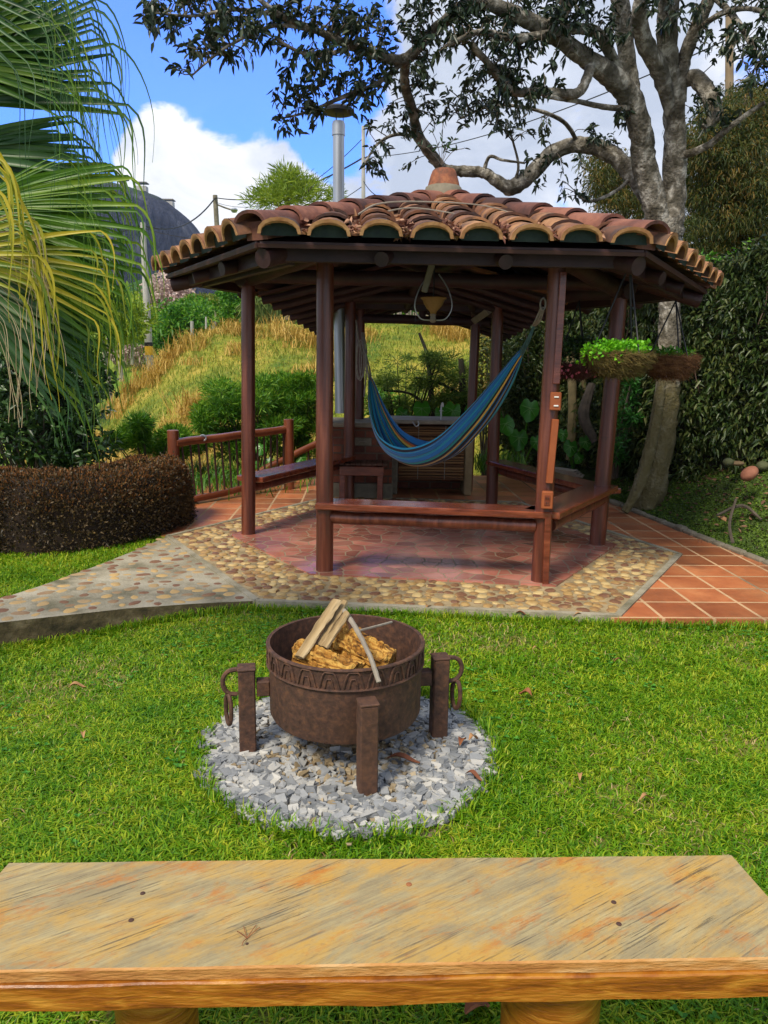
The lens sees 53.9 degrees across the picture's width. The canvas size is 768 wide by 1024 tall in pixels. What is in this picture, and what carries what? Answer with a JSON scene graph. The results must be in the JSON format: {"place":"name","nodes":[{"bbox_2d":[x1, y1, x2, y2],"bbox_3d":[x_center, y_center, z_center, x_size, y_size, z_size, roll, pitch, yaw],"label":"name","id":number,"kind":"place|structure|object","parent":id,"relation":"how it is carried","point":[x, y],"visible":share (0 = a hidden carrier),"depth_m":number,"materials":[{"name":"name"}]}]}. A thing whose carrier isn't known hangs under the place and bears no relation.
{"place":"outdoors","nodes":[
{"label":"outdoors","id":0,"kind":"place"},
{"bbox_2d":[1,310,219,467],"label":"mown slope","id":1,"kind":"structure","parent":0,"point":[112,367],"depth_m":39.04,"materials":[{"name":"plant"}]},
{"bbox_2d":[102,344,157,366],"bbox_3d":[-14.029,-9.024,41.356,3.499,2.126,5.154,1,11,0],"label":"blossom tree","id":2,"kind":"object","parent":1,"relation":"on","point":[140,357],"visible":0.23,"depth_m":39.62,"materials":[{"name":"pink plant"}]},
{"bbox_2d":[115,290,163,380],"bbox_3d":[-9.657,-6.873,29.186,2.863,3.628,4.442,-8,14,-40],"label":"slope tree","id":3,"kind":"object","parent":1,"relation":"on","point":[138,341],"visible":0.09,"depth_m":28.62,"materials":[{"name":"green plant"}]},
{"bbox_2d":[129,306,167,364],"bbox_3d":[-11.489,-8.281,35.147,2.867,2.830,4.361,-2,11,-13],"label":"slope tree","id":4,"kind":"object","parent":1,"relation":"on","point":[161,327],"visible":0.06,"depth_m":35.25,"materials":[{"name":"green plant"}]},
{"bbox_2d":[136,272,195,310],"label":"blossom tree","id":5,"kind":"object","parent":1,"relation":"on","point":[165,290],"visible":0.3,"depth_m":44.71,"materials":[{"name":"pink plant"}]},
{"bbox_2d":[139,292,219,358],"bbox_3d":[-10.476,-9.443,38.862,4.934,3.852,4.493,1,11,0],"label":"slope tree","id":6,"kind":"object","parent":1,"relation":"on","point":[181,314],"visible":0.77,"depth_m":37.62,"materials":[{"name":"green plant"}]},
{"bbox_2d":[176,292,218,320],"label":"umbrella tree","id":7,"kind":"object","parent":1,"relation":"on","point":[210,296],"visible":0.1,"depth_m":42.75,"materials":[{"name":"green plant"}]},
{"bbox_2d":[208,290,240,326],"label":"slope tree","id":8,"kind":"object","parent":1,"relation":"on","point":[229,303],"visible":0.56,"depth_m":28.28,"materials":[{"name":"green plant"}]},
{"bbox_2d":[213,195,237,225],"bbox_3d":[-6.782,-10.647,32.588,1.061,5.691,0.320,1,11,0],"label":"street lamp","id":9,"kind":"object","parent":1,"relation":"on","point":[216,212],"visible":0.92,"depth_m":32.10,"materials":[{"name":"concrete"}]},
{"bbox_2d":[146,198,215,229],"bbox_3d":[-7.516,-11.370,28.379,0.041,2.564,8.040,2,11,5],"label":"overhead cable","id":10,"kind":"object","parent":9,"relation":"attached to","point":[204,210],"visible":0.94,"depth_m":28.85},
{"bbox_2d":[216,158,360,199],"bbox_3d":[-3.905,-12.197,28.203,0.038,0.713,10.326,-8,14,-38],"label":"overhead cable","id":11,"kind":"object","parent":9,"relation":"attached to","point":[319,180],"visible":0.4,"depth_m":25.66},
{"bbox_2d":[0,537,252,646],"bbox_3d":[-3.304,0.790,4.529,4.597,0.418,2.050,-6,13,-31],"label":"cobbled path","id":12,"kind":"structure","parent":0,"point":[42,624],"depth_m":4.79,"materials":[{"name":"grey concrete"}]},
{"bbox_2d":[125,279,142,300],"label":"wooded hill","id":13,"kind":"structure","parent":0,"point":[135,284],"depth_m":150.43,"materials":[{"name":"green plant"}]},
{"bbox_2d":[77,182,216,294],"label":"rock monolith","id":14,"kind":"object","parent":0,"point":[162,213],"visible":0.09,"depth_m":420.36,"materials":[{"name":"stone"}]},
{"bbox_2d":[134,181,148,192],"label":"hilltop building","id":15,"kind":"structure","parent":14,"relation":"on","point":[145,188],"depth_m":442.04,"materials":[{"name":"paint"}]},
{"bbox_2d":[164,199,175,207],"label":"hilltop hut","id":16,"kind":"object","parent":14,"relation":"on","point":[171,201],"visible":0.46,"depth_m":443.72,"materials":[{"name":"paint"}]},
{"bbox_2d":[88,322,522,475],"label":"hillside","id":17,"kind":"structure","parent":0,"point":[258,351],"depth_m":17.86,"materials":[{"name":"yellow plant"}]},
{"bbox_2d":[84,281,156,415],"bbox_3d":[-8.884,-5.068,23.304,3.892,4.217,4.355,1,11,0],"label":"slope tree","id":18,"kind":"object","parent":17,"relation":"on","point":[144,328],"visible":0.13,"depth_m":22.75,"materials":[{"name":"green plant"}]},
{"bbox_2d":[140,222,153,369],"bbox_3d":[-7.882,-7.106,25.130,0.303,4.779,0.267,1,11,0],"label":"utility pole","id":19,"kind":"object","parent":17,"relation":"on","point":[148,343],"visible":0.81,"depth_m":25.06,"materials":[{"name":"concrete"}]},
{"bbox_2d":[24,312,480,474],"bbox_3d":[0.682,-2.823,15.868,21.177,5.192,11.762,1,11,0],"label":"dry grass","id":20,"kind":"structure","parent":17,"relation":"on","point":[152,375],"depth_m":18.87,"materials":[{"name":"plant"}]},
{"bbox_2d":[234,296,296,323],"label":"bamboo clump","id":21,"kind":"object","parent":17,"relation":"on","point":[261,309],"visible":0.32,"depth_m":26.02,"materials":[{"name":"green plant"}]},
{"bbox_2d":[234,156,348,319],"bbox_3d":[-2.545,-7.524,20.824,3.201,4.320,3.082,1,11,0],"label":"light green tree","id":22,"kind":"object","parent":17,"relation":"on","point":[289,186],"visible":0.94,"depth_m":20.31,"materials":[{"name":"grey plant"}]},
{"bbox_2d":[361,126,364,198],"bbox_3d":[-0.669,-9.161,24.708,0.204,6.424,0.141,1,11,0],"label":"timber pole","id":23,"kind":"object","parent":17,"relation":"on","point":[362,161],"visible":0.24,"depth_m":24.26,"materials":[{"name":"wood"}]},
{"bbox_2d":[364,387,428,417],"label":"leafy shrub","id":24,"kind":"object","parent":17,"relation":"on","point":[381,396],"visible":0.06,"depth_m":12.23,"materials":[{"name":"green plant"}]},
{"bbox_2d":[454,334,502,475],"bbox_3d":[1.638,-1.684,12.301,1.082,2.828,1.230,1,11,0],"label":"leafy shrub","id":25,"kind":"object","parent":17,"relation":"on","point":[485,350],"visible":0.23,"depth_m":12.15,"materials":[{"name":"green plant"}]},
{"bbox_2d":[571,146,720,237],"bbox_3d":[4.766,-4.767,13.753,3.118,3.877,2.185,1,11,0],"label":"background tree","id":26,"kind":"object","parent":17,"relation":"on","point":[605,178],"visible":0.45,"depth_m":13.02,"materials":[{"name":"green plant"}]},
{"bbox_2d":[193,694,498,845],"bbox_3d":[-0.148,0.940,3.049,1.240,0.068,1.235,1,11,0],"label":"gravel","id":27,"kind":"structure","parent":0,"point":[264,786],"depth_m":2.80,"materials":[{"name":"grey gravel"}]},
{"bbox_2d":[220,614,463,795],"bbox_3d":[-0.155,0.745,3.034,0.773,0.494,0.633,7,13,28],"label":"fire pit","id":28,"kind":"object","parent":27,"relation":"on","point":[363,710],"visible":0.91,"depth_m":2.81,"materials":[{"name":"metal"}]},
{"bbox_2d":[291,638,363,668],"bbox_3d":[-0.224,0.579,2.877,0.281,0.132,0.137,15,16,20],"label":"firewood log","id":29,"kind":"object","parent":28,"relation":"in","point":[318,656],"visible":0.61,"depth_m":2.84,"materials":[{"name":"orange wood"}]},
{"bbox_2d":[295,599,341,658],"bbox_3d":[-0.251,0.449,2.928,0.052,0.022,0.300,7,44,29],"label":"split plank","id":30,"kind":"object","parent":29,"relation":"on","point":[309,642],"visible":1,"depth_m":2.92,"materials":[{"name":"beige wood"}]},
{"bbox_2d":[317,600,347,646],"bbox_3d":[-0.204,0.437,2.974,0.035,0.022,0.245,6,42,24],"label":"split plank","id":31,"kind":"object","parent":29,"relation":"on","point":[329,627],"visible":0.74,"depth_m":2.96,"materials":[{"name":"beige wood"}]},
{"bbox_2d":[322,611,349,648],"bbox_3d":[-0.185,0.456,2.922,0.033,0.029,0.179,8,47,33],"label":"split plank","id":32,"kind":"object","parent":29,"relation":"on","point":[334,632],"visible":1,"depth_m":2.91,"materials":[{"name":"beige wood"}]},
{"bbox_2d":[328,622,396,667],"bbox_3d":[-0.098,0.533,2.974,0.305,0.144,0.177,23,19,22],"label":"firewood log","id":33,"kind":"object","parent":28,"relation":"in","point":[346,643],"visible":0.59,"depth_m":2.92,"materials":[{"name":"orange wood"}]},
{"bbox_2d":[342,608,392,682],"bbox_3d":[-0.077,0.489,2.855,0.222,0.155,0.432,1,11,0],"label":"bare stick","id":34,"kind":"object","parent":33,"relation":"on","point":[357,630],"visible":0.95,"depth_m":2.84,"materials":[{"name":"grey wood"}]},
{"bbox_2d":[387,752,419,762],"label":"fallen leaf","id":35,"kind":"object","parent":27,"relation":"on","point":[404,755],"visible":1,"depth_m":2.90,"materials":[{"name":"brown plant"}]},
{"bbox_2d":[465,769,481,780],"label":"fallen leaf","id":36,"kind":"object","parent":27,"relation":"on","point":[474,773],"visible":1,"depth_m":2.80,"materials":[{"name":"brown plant"}]},
{"bbox_2d":[0,538,767,1023],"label":"lawn ground","id":37,"kind":"structure","parent":0,"point":[632,782],"depth_m":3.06,"materials":[{"name":"green plant"}]},
{"bbox_2d":[0,342,124,478],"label":"broadleaf shrub","id":38,"kind":"object","parent":37,"relation":"on","point":[39,438],"visible":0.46,"depth_m":7.55,"materials":[{"name":"green plant"}]},
{"bbox_2d":[68,681,85,687],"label":"fallen leaf","id":39,"kind":"object","parent":37,"relation":"on","point":[77,683],"visible":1,"depth_m":3.50,"materials":[{"name":"brown plant"}]},
{"bbox_2d":[0,0,163,468],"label":"fan palm","id":40,"kind":"object","parent":37,"relation":"on","point":[54,296],"visible":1,"depth_m":2.92,"materials":[{"name":"green plant"}]},
{"bbox_2d":[0,532,163,644],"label":"grass","id":41,"kind":"structure","parent":37,"relation":"on","point":[79,562],"depth_m":5.68,"materials":[{"name":"green plant"}]},
{"bbox_2d":[0,451,197,556],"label":"clipped hedge","id":42,"kind":"object","parent":37,"relation":"on","point":[43,509],"visible":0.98,"depth_m":6.13,"materials":[{"name":"brown plant"}]},
{"bbox_2d":[99,411,219,463],"bbox_3d":[-2.811,-0.644,9.473,1.538,1.340,1.222,1,11,0],"label":"feathery shrub","id":43,"kind":"object","parent":37,"relation":"on","point":[139,433],"visible":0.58,"depth_m":9.12,"materials":[{"name":"green plant"}]},
{"bbox_2d":[122,454,315,500],"bbox_3d":[-2.216,-0.489,9.548,2.889,0.395,3.020,1,11,0],"label":"strappy plant","id":44,"kind":"object","parent":37,"relation":"on","point":[219,476],"visible":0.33,"depth_m":9.27,"materials":[{"name":"green plant"}]},
{"bbox_2d":[187,373,307,469],"bbox_3d":[-1.835,-0.994,10.252,1.612,1.759,1.505,1,11,0],"label":"feathery shrub","id":45,"kind":"object","parent":37,"relation":"on","point":[222,406],"visible":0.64,"depth_m":9.82,"materials":[{"name":"green plant"}]},
{"bbox_2d":[255,367,334,462],"bbox_3d":[-1.345,-1.127,10.723,1.312,1.856,1.452,1,11,0],"label":"feathery shrub","id":46,"kind":"object","parent":37,"relation":"on","point":[296,389],"visible":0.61,"depth_m":10.40,"materials":[{"name":"green plant"}]},
{"bbox_2d":[0,855,767,1023],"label":"wooden bench","id":47,"kind":"object","parent":37,"relation":"on","point":[554,940],"visible":1,"depth_m":1.47,"materials":[{"name":"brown wood"}]},
{"bbox_2d":[237,925,259,944],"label":"dry sprig","id":48,"kind":"object","parent":47,"relation":"on","point":[250,934],"visible":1,"depth_m":1.45,"materials":[{"name":"brown plant"}]},
{"bbox_2d":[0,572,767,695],"bbox_3d":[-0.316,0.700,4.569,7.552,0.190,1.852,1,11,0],"label":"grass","id":49,"kind":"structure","parent":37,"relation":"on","point":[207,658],"depth_m":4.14,"materials":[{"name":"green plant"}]},
{"bbox_2d":[0,602,767,849],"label":"grass","id":50,"kind":"structure","parent":37,"relation":"on","point":[394,832],"depth_m":3.12,"materials":[{"name":"green plant"}]},
{"bbox_2d":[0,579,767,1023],"bbox_3d":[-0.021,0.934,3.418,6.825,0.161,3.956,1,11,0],"label":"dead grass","id":51,"kind":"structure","parent":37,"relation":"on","point":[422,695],"depth_m":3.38,"materials":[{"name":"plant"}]},
{"bbox_2d":[0,608,767,1022],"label":"lawn weeds","id":52,"kind":"object","parent":37,"relation":"on","point":[640,1016],"visible":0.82,"depth_m":3.48,"materials":[{"name":"green plant"}]},
{"bbox_2d":[364,332,480,415],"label":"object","id":53,"kind":"object","parent":37,"relation":"on","point":[433,361],"visible":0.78,"depth_m":11.22,"materials":[{"name":"green plant"}]},
{"bbox_2d":[165,498,682,621],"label":"ring kerb","id":54,"kind":"structure","parent":37,"relation":"on","point":[634,598],"depth_m":4.76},
{"bbox_2d":[132,0,767,513],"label":"lichened tree","id":55,"kind":"object","parent":37,"relation":"on","point":[662,196],"visible":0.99,"depth_m":6.57,"materials":[{"name":"grey plant"}]},
{"bbox_2d":[464,1002,489,1013],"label":"fallen leaf","id":56,"kind":"object","parent":37,"relation":"on","point":[469,1007],"visible":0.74,"depth_m":1.81,"materials":[{"name":"brown plant"}]},
{"bbox_2d":[483,321,544,466],"bbox_3d":[2.105,-1.818,11.054,1.303,2.497,1.875,3,11,9],"label":"dark bush","id":57,"kind":"object","parent":37,"relation":"on","point":[521,390],"visible":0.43,"depth_m":10.58,"materials":[{"name":"green plant"}]},
{"bbox_2d":[0,0,767,242],"label":"sky","id":58,"kind":"structure","parent":0,"point":[211,133],"materials":[{"name":"blue"}]},
{"bbox_2d":[230,509,616,586],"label":"broken tile floor","id":59,"kind":"structure","parent":0,"point":[484,556],"depth_m":6.09,"materials":[{"name":"tile"}]},
{"bbox_2d":[339,460,386,499],"bbox_3d":[-0.224,-0.339,8.337,0.517,0.434,0.345,1,11,0],"label":"slatted stool","id":60,"kind":"object","parent":59,"relation":"on","point":[363,469],"visible":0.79,"depth_m":8.15,"materials":[{"name":"red wood"}]},
{"bbox_2d":[151,167,723,583],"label":"garden pavilion","id":61,"kind":"structure","parent":59,"relation":"on","point":[244,254],"depth_m":5.24,"materials":[{"name":"wood"}]},
{"bbox_2d":[324,103,353,413],"bbox_3d":[-0.510,-2.740,8.383,0.336,3.267,0.336,1,11,0],"label":"chimney pipe","id":62,"kind":"object","parent":61,"relation":"attached to","point":[336,110],"visible":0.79,"depth_m":8.19,"materials":[{"name":"silver metal"}]},
{"bbox_2d":[359,207,453,222],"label":"fallen twig","id":63,"kind":"object","parent":61,"relation":"on","point":[417,208],"visible":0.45,"depth_m":4.91,"materials":[{"name":"brown wood"}]},
{"bbox_2d":[414,265,452,322],"bbox_3d":[0.389,-1.821,5.859,0.224,0.689,0.206,-9,15,-41],"label":"hanging lamp","id":64,"kind":"object","parent":61,"relation":"hanging from","point":[433,304],"visible":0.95,"depth_m":5.86,"materials":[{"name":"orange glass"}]},
{"bbox_2d":[358,201,520,216],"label":"fallen twig","id":65,"kind":"object","parent":61,"relation":"on","point":[362,211],"visible":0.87,"depth_m":4.97,"materials":[{"name":"brown wood"}]},
{"bbox_2d":[414,119,469,164],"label":"pot seedlings","id":66,"kind":"object","parent":61,"relation":"on","point":[447,145],"visible":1,"depth_m":6.14,"materials":[{"name":"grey plant"}]},
{"bbox_2d":[355,297,545,466],"bbox_3d":[0.412,-1.072,6.695,0.404,1.380,3.198,-6,13,-31],"label":"hammock","id":67,"kind":"object","parent":61,"relation":"hanging from","point":[459,434],"visible":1,"depth_m":6.54,"materials":[{"name":"fabric"}]},
{"bbox_2d":[300,215,604,242],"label":"roof litter","id":68,"kind":"object","parent":61,"relation":"on","point":[503,226],"visible":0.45,"depth_m":4.40,"materials":[{"name":"brown plant"}]},
{"bbox_2d":[560,300,596,382],"bbox_3d":[1.514,-1.337,5.954,0.408,0.656,0.421,1,11,0],"label":"hanging basket","id":69,"kind":"object","parent":61,"relation":"hanging from","point":[573,370],"visible":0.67,"depth_m":5.88,"materials":[{"name":"red plant"}]},
{"bbox_2d":[576,274,658,383],"bbox_3d":[1.490,-1.208,4.757,0.511,0.803,0.499,1,11,0],"label":"hanging basket","id":70,"kind":"object","parent":61,"relation":"hanging from","point":[612,358],"visible":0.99,"depth_m":4.68,"materials":[{"name":"green plant"}]},
{"bbox_2d":[646,300,702,383],"bbox_3d":[2.106,-1.228,5.426,0.536,0.623,0.456,-7,13,-34],"label":"hanging basket","id":71,"kind":"object","parent":61,"relation":"hanging from","point":[672,364],"visible":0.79,"depth_m":5.33,"materials":[{"name":"brown plant"}]},
{"bbox_2d":[172,497,674,612],"bbox_3d":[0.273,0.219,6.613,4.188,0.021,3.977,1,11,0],"label":"cobbles","id":72,"kind":"object","parent":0,"point":[404,585],"visible":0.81,"depth_m":5.24,"materials":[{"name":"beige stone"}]},
{"bbox_2d":[161,471,767,626],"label":"terracotta paving","id":73,"kind":"structure","parent":0,"point":[696,581],"depth_m":5.98,"materials":[{"name":"tile"}]},
{"bbox_2d":[167,419,293,501],"bbox_3d":[-1.652,-0.436,8.468,0.161,1.134,1.713,10,14,40],"label":"log railing","id":74,"kind":"object","parent":73,"relation":"on","point":[175,442],"visible":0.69,"depth_m":8.31,"materials":[{"name":"wood"}]},
{"bbox_2d":[255,443,306,469],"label":"elephant ear plant","id":75,"kind":"object","parent":73,"relation":"on","point":[302,457],"visible":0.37,"depth_m":9.80,"materials":[{"name":"green plant"}]},
{"bbox_2d":[255,440,315,478],"bbox_3d":[-1.235,-0.464,9.796,1.023,1.004,0.091,-4,12,-24],"label":"stair railing","id":76,"kind":"object","parent":73,"relation":"on","point":[298,452],"visible":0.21,"depth_m":9.76,"materials":[{"name":"wood"}]},
{"bbox_2d":[333,416,472,497],"bbox_3d":[0.184,-0.665,8.906,1.829,0.872,1.000,1,11,0],"label":"barbecue counter","id":77,"kind":"object","parent":73,"relation":"on","point":[454,472],"visible":0.49,"depth_m":8.69,"materials":[{"name":"brown wood"}]},
{"bbox_2d":[255,263,567,491],"bbox_3d":[0.282,-1.467,8.579,3.002,2.566,4.236,1,11,0],"label":"barbecue shelter","id":78,"kind":"object","parent":73,"relation":"on","point":[520,308],"visible":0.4,"depth_m":7.72,"materials":[{"name":"wood"}]},
{"bbox_2d":[396,401,466,416],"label":"elephant ear plant","id":79,"kind":"object","parent":73,"relation":"on","point":[449,409],"visible":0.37,"depth_m":9.69,"materials":[{"name":"green plant"}]},
{"bbox_2d":[474,446,561,475],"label":"strappy plant","id":80,"kind":"object","parent":73,"relation":"on","point":[481,465],"visible":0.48,"depth_m":9.53,"materials":[{"name":"green plant"}]},
{"bbox_2d":[500,399,538,463],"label":"elephant ear plant","id":81,"kind":"object","parent":73,"relation":"on","point":[517,439],"visible":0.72,"depth_m":9.71,"materials":[{"name":"green plant"}]},
{"bbox_2d":[609,499,767,564],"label":"stone edging","id":82,"kind":"object","parent":73,"relation":"on","point":[695,534],"visible":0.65,"depth_m":6.88,"materials":[{"name":"concrete"}]},
{"bbox_2d":[555,460,767,559],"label":"earth bank","id":83,"kind":"structure","parent":0,"point":[589,474],"depth_m":7.38,"materials":[{"name":"green plant"}]},
{"bbox_2d":[525,321,580,469],"bbox_3d":[2.726,-1.889,10.811,1.529,2.728,2.308,1,11,0],"label":"dark bush","id":84,"kind":"object","parent":83,"relation":"on","point":[561,450],"visible":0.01,"depth_m":10.13,"materials":[{"name":"green plant"}]},
{"bbox_2d":[566,355,577,459],"bbox_3d":[2.433,-1.373,9.811,0.221,1.392,0.140,1,11,0],"label":"dead tree","id":85,"kind":"object","parent":83,"relation":"on","point":[572,397],"visible":0.62,"depth_m":9.78,"materials":[{"name":"brown wood"}]},
{"bbox_2d":[558,429,590,468],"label":"elephant ear plant","id":86,"kind":"object","parent":83,"relation":"on","point":[570,448],"visible":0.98,"depth_m":9.46,"materials":[{"name":"green plant"}]},
{"bbox_2d":[579,358,586,447],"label":"dead tree","id":87,"kind":"object","parent":83,"relation":"on","point":[582,384],"visible":0.09,"depth_m":9.74,"materials":[{"name":"brown wood"}]},
{"bbox_2d":[587,319,637,474],"bbox_3d":[2.996,-1.619,9.768,1.142,2.531,2.215,4,12,18],"label":"dark bush","id":88,"kind":"object","parent":83,"relation":"on","point":[597,430],"visible":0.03,"depth_m":9.07,"materials":[{"name":"green plant"}]},
{"bbox_2d":[488,234,767,482],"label":"creeper hedge","id":89,"kind":"object","parent":83,"relation":"on","point":[722,415],"visible":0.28,"depth_m":7.88,"materials":[{"name":"green plant"}]},
{"bbox_2d":[578,383,597,442],"bbox_3d":[2.498,-1.212,9.232,0.246,0.728,0.292,1,11,0],"label":"leaning stump","id":90,"kind":"object","parent":89,"relation":"on","point":[584,417],"visible":0.98,"depth_m":9.19,"materials":[{"name":"grey wood"}]},
{"bbox_2d":[611,375,648,478],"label":"fern clump","id":91,"kind":"object","parent":89,"relation":"attached to","point":[634,388],"visible":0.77,"depth_m":8.51,"materials":[{"name":"green plant"}]},
{"bbox_2d":[594,467,767,557],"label":"moss cover","id":92,"kind":"object","parent":83,"relation":"on","point":[688,522],"visible":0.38,"depth_m":7.32,"materials":[{"name":"green plant"}]},
{"bbox_2d":[611,460,767,547],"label":"leaf litter","id":93,"kind":"object","parent":83,"relation":"on","point":[709,493],"visible":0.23,"depth_m":7.38,"materials":[{"name":"brown plant"}]},
{"bbox_2d":[662,68,767,259],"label":"feathery tree","id":94,"kind":"object","parent":83,"relation":"on","point":[736,162],"visible":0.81,"depth_m":11.04,"materials":[{"name":"green plant"}]},
{"bbox_2d":[699,237,753,263],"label":"wall shrub","id":95,"kind":"object","parent":83,"relation":"on","point":[707,258],"visible":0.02,"depth_m":9.11,"materials":[{"name":"green plant"}]},
{"bbox_2d":[723,458,733,465],"bbox_3d":[3.342,-0.485,7.333,0.101,0.080,0.100,1,11,0],"label":"bank stone","id":96,"kind":"object","parent":83,"relation":"on","point":[728,461],"visible":1,"depth_m":7.30,"materials":[{"name":"green stone"}]},
{"bbox_2d":[725,15,733,194],"bbox_3d":[5.803,-5.357,12.694,0.671,5.446,0.147,1,11,0],"label":"timber pole","id":97,"kind":"object","parent":83,"relation":"on","point":[729,74],"visible":0.07,"depth_m":12.29,"materials":[{"name":"beige wood"}]},
{"bbox_2d":[364,40,724,157],"bbox_3d":[2.472,-9.528,18.261,0.017,1.292,14.008,-5,12,-26],"label":"overhead cable","id":98,"kind":"object","parent":97,"relation":"attached to","point":[545,115],"visible":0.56,"depth_m":16.05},
{"bbox_2d":[716,498,762,543],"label":"fallen branch","id":99,"kind":"object","parent":83,"relation":"on","point":[734,506],"visible":0.94,"depth_m":6.71,"materials":[{"name":"wood"}]},
{"bbox_2d":[740,466,758,480],"bbox_3d":[3.363,-0.354,6.950,0.152,0.142,0.154,1,11,0],"label":"bank stone","id":100,"kind":"object","parent":83,"relation":"on","point":[749,473],"visible":1,"depth_m":6.90,"materials":[{"name":"orange stone"}]},
{"bbox_2d":[756,461,767,470],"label":"bank stone","id":101,"kind":"object","parent":83,"relation":"on","point":[761,465],"visible":0.96,"depth_m":7.30,"materials":[{"name":"green stone"}]},
{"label":"old board","id":102,"kind":"object","parent":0,"visible":0},
{"bbox_2d":[557,472,581,475],"bbox_3d":[2.198,-0.489,9.372,0.491,0.033,0.160,6,12,24],"label":"old board","id":103,"kind":"object","parent":102,"relation":"on","point":[579,474],"visible":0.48,"depth_m":9.25,"materials":[{"name":"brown wood"}]},
{"bbox_2d":[555,470,579,473],"bbox_3d":[2.205,-0.508,9.368,0.419,0.034,0.160,7,12,28],"label":"old board","id":104,"kind":"object","parent":103,"relation":"on","point":[578,472],"visible":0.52,"depth_m":9.27,"materials":[{"name":"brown wood"}]},
{"bbox_2d":[555,467,577,472],"bbox_3d":[2.212,-0.528,9.365,0.352,0.036,0.160,8,13,34],"label":"old board","id":105,"kind":"object","parent":104,"relation":"on","point":[565,469],"visible":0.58,"depth_m":9.30,"materials":[{"name":"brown wood"}]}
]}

